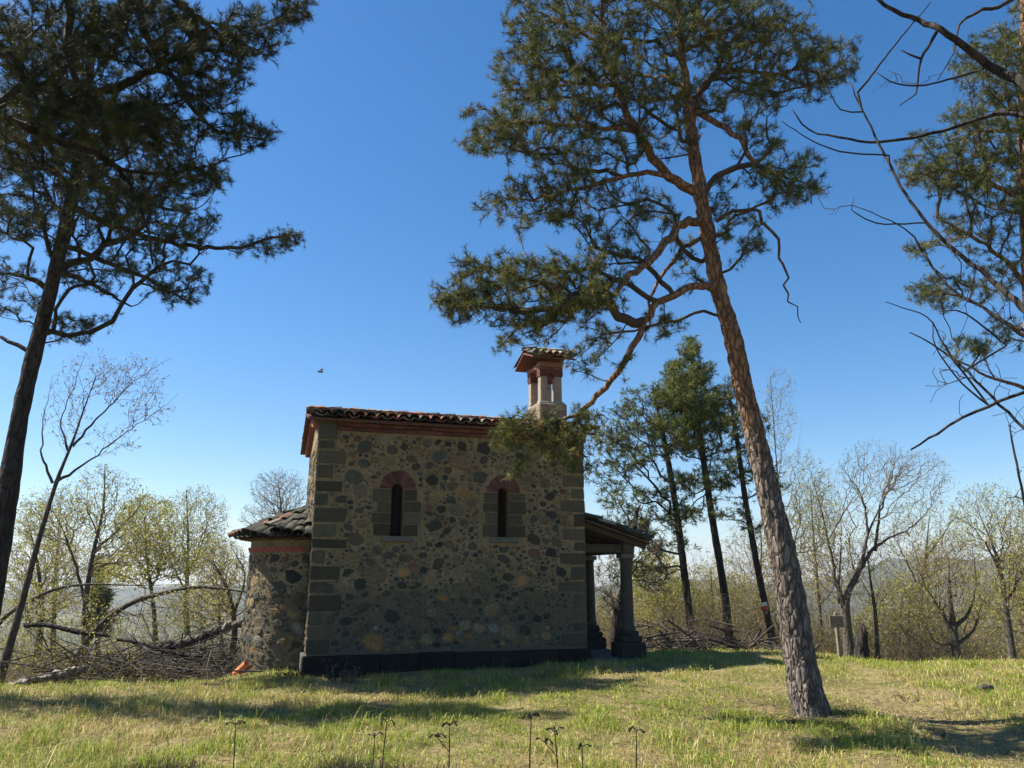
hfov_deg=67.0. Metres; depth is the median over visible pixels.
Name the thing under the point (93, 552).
bare tree
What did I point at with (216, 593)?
leafing tree
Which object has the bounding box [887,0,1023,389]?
pine tree
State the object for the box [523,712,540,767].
dried stalk
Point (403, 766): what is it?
grass tussock
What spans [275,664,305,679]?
dry weed
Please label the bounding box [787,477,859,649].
leafing tree
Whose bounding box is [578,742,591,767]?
dried stalk
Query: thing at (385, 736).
dried stalk
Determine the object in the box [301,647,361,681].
dry weed
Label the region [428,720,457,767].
dried stalk
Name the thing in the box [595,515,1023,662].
undergrowth
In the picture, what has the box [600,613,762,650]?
brush pile
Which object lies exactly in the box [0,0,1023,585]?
sky
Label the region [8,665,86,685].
fallen log
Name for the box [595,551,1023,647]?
hills
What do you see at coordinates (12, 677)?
undergrowth
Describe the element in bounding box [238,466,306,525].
bare tree
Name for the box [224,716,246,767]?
dried stalk
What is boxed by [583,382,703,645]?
pine tree
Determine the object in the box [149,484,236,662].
leafing tree
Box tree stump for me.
[854,623,869,660]
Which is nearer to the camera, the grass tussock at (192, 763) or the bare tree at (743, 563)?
the grass tussock at (192, 763)
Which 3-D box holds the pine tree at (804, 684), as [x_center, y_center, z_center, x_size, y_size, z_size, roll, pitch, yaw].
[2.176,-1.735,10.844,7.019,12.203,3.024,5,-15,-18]
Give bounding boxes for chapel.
[227,346,653,677]
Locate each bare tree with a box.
[0,347,174,682]
[5,487,133,667]
[14,462,178,679]
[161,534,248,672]
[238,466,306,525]
[701,517,824,630]
[745,369,849,602]
[782,0,1023,514]
[797,437,955,657]
[837,529,900,658]
[865,495,991,655]
[896,529,1001,660]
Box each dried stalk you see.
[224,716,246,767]
[368,732,383,767]
[381,718,394,767]
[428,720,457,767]
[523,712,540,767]
[535,726,564,767]
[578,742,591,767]
[628,726,644,767]
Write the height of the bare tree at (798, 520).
10.267 m
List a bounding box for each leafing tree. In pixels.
[1,499,104,675]
[95,491,199,680]
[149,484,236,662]
[160,533,247,673]
[632,545,712,644]
[677,555,772,636]
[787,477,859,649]
[851,573,959,657]
[941,478,1023,660]
[956,528,1023,644]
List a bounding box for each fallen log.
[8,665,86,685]
[60,618,242,681]
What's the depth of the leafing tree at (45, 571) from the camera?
26.87 m
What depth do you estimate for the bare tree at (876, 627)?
21.17 m
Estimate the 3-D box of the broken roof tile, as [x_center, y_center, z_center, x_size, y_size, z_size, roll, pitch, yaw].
[-4.585,4.824,13.137,0.214,0.239,0.334,-3,-14,11]
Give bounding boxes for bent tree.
[0,583,192,670]
[67,580,245,682]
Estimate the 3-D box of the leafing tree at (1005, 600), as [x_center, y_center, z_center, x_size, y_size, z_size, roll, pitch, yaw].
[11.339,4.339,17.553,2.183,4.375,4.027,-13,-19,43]
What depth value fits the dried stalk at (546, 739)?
5.35 m
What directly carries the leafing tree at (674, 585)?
on the ground at (1010, 744)
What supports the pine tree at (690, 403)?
on the ground at (1010, 744)
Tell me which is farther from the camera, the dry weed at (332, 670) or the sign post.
the sign post
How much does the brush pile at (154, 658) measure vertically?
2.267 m
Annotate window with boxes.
[372,471,420,541]
[483,475,525,542]
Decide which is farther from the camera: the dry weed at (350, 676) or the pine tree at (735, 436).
the pine tree at (735, 436)
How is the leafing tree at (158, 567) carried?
on the ground at (1010, 744)
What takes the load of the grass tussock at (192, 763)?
on the ground at (1010, 744)
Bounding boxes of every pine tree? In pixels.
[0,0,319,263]
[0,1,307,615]
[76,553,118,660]
[426,0,863,717]
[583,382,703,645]
[594,507,673,648]
[645,324,740,647]
[705,372,792,647]
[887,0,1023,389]
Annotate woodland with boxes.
[0,425,1023,680]
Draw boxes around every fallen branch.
[23,622,110,637]
[117,638,201,657]
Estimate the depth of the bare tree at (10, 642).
15.59 m
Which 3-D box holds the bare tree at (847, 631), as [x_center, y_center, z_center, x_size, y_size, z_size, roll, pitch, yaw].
[9.046,4.093,19.047,4.773,5.665,2.807,0,-14,0]
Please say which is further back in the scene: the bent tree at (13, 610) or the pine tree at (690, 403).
the pine tree at (690, 403)
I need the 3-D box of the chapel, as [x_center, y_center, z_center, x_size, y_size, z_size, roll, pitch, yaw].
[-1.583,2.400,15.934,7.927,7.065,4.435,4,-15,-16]
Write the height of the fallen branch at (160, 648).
0.363 m
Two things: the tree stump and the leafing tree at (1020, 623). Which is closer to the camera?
the tree stump
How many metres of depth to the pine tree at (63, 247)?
14.16 m
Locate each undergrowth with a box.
[0,563,244,684]
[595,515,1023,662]
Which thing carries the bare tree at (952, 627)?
on the ground at (1010, 744)
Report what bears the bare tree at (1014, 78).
on the ground at (1010, 744)
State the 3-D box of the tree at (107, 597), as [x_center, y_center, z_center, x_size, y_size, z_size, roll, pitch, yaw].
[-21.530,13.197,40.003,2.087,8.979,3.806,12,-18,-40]
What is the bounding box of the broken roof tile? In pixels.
[232,661,251,675]
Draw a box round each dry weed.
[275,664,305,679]
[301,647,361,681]
[322,658,336,681]
[325,662,380,684]
[891,690,920,702]
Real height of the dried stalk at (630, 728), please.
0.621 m
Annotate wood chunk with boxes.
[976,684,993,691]
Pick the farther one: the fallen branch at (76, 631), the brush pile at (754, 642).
the brush pile at (754, 642)
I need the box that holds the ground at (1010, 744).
[0,586,1023,767]
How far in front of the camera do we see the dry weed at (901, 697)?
10.61 m
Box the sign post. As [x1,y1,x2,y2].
[829,613,843,657]
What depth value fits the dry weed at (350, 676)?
12.11 m
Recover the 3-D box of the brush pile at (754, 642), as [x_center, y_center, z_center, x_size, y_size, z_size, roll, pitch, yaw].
[5.893,6.448,19.010,3.452,1.642,2.858,0,-14,0]
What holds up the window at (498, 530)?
in the chapel
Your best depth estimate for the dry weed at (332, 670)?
12.21 m
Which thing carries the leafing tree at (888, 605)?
on the ground at (1010, 744)
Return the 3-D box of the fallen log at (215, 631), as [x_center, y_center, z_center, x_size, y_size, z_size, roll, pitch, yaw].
[-6.864,5.192,15.190,3.864,1.270,0.285,0,-14,0]
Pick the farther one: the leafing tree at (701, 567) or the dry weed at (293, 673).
the leafing tree at (701, 567)
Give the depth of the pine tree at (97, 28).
7.15 m
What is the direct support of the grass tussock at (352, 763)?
on the ground at (1010, 744)
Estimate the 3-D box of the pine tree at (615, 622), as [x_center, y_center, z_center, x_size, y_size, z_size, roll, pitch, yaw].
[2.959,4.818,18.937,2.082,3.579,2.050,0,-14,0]
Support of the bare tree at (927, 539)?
on the ground at (1010, 744)
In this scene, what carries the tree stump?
on the ground at (1010, 744)
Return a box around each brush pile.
[0,600,262,683]
[79,603,240,681]
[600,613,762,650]
[691,617,819,650]
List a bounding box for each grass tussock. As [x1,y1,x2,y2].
[64,750,224,767]
[273,756,539,767]
[302,753,387,767]
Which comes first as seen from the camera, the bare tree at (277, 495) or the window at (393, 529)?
the window at (393, 529)
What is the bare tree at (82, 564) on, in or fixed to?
on the ground at (1010, 744)
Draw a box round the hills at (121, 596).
[1,584,245,616]
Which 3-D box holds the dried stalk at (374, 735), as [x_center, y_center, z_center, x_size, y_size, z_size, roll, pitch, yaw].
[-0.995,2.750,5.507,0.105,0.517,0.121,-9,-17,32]
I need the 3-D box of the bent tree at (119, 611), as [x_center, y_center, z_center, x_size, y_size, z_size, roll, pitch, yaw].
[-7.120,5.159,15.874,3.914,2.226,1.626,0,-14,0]
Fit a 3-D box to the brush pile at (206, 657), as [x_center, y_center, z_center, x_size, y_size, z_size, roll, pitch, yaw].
[-6.234,5.471,15.377,4.845,2.192,3.078,-3,-14,13]
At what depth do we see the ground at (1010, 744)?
9.32 m
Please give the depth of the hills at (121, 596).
1406.17 m

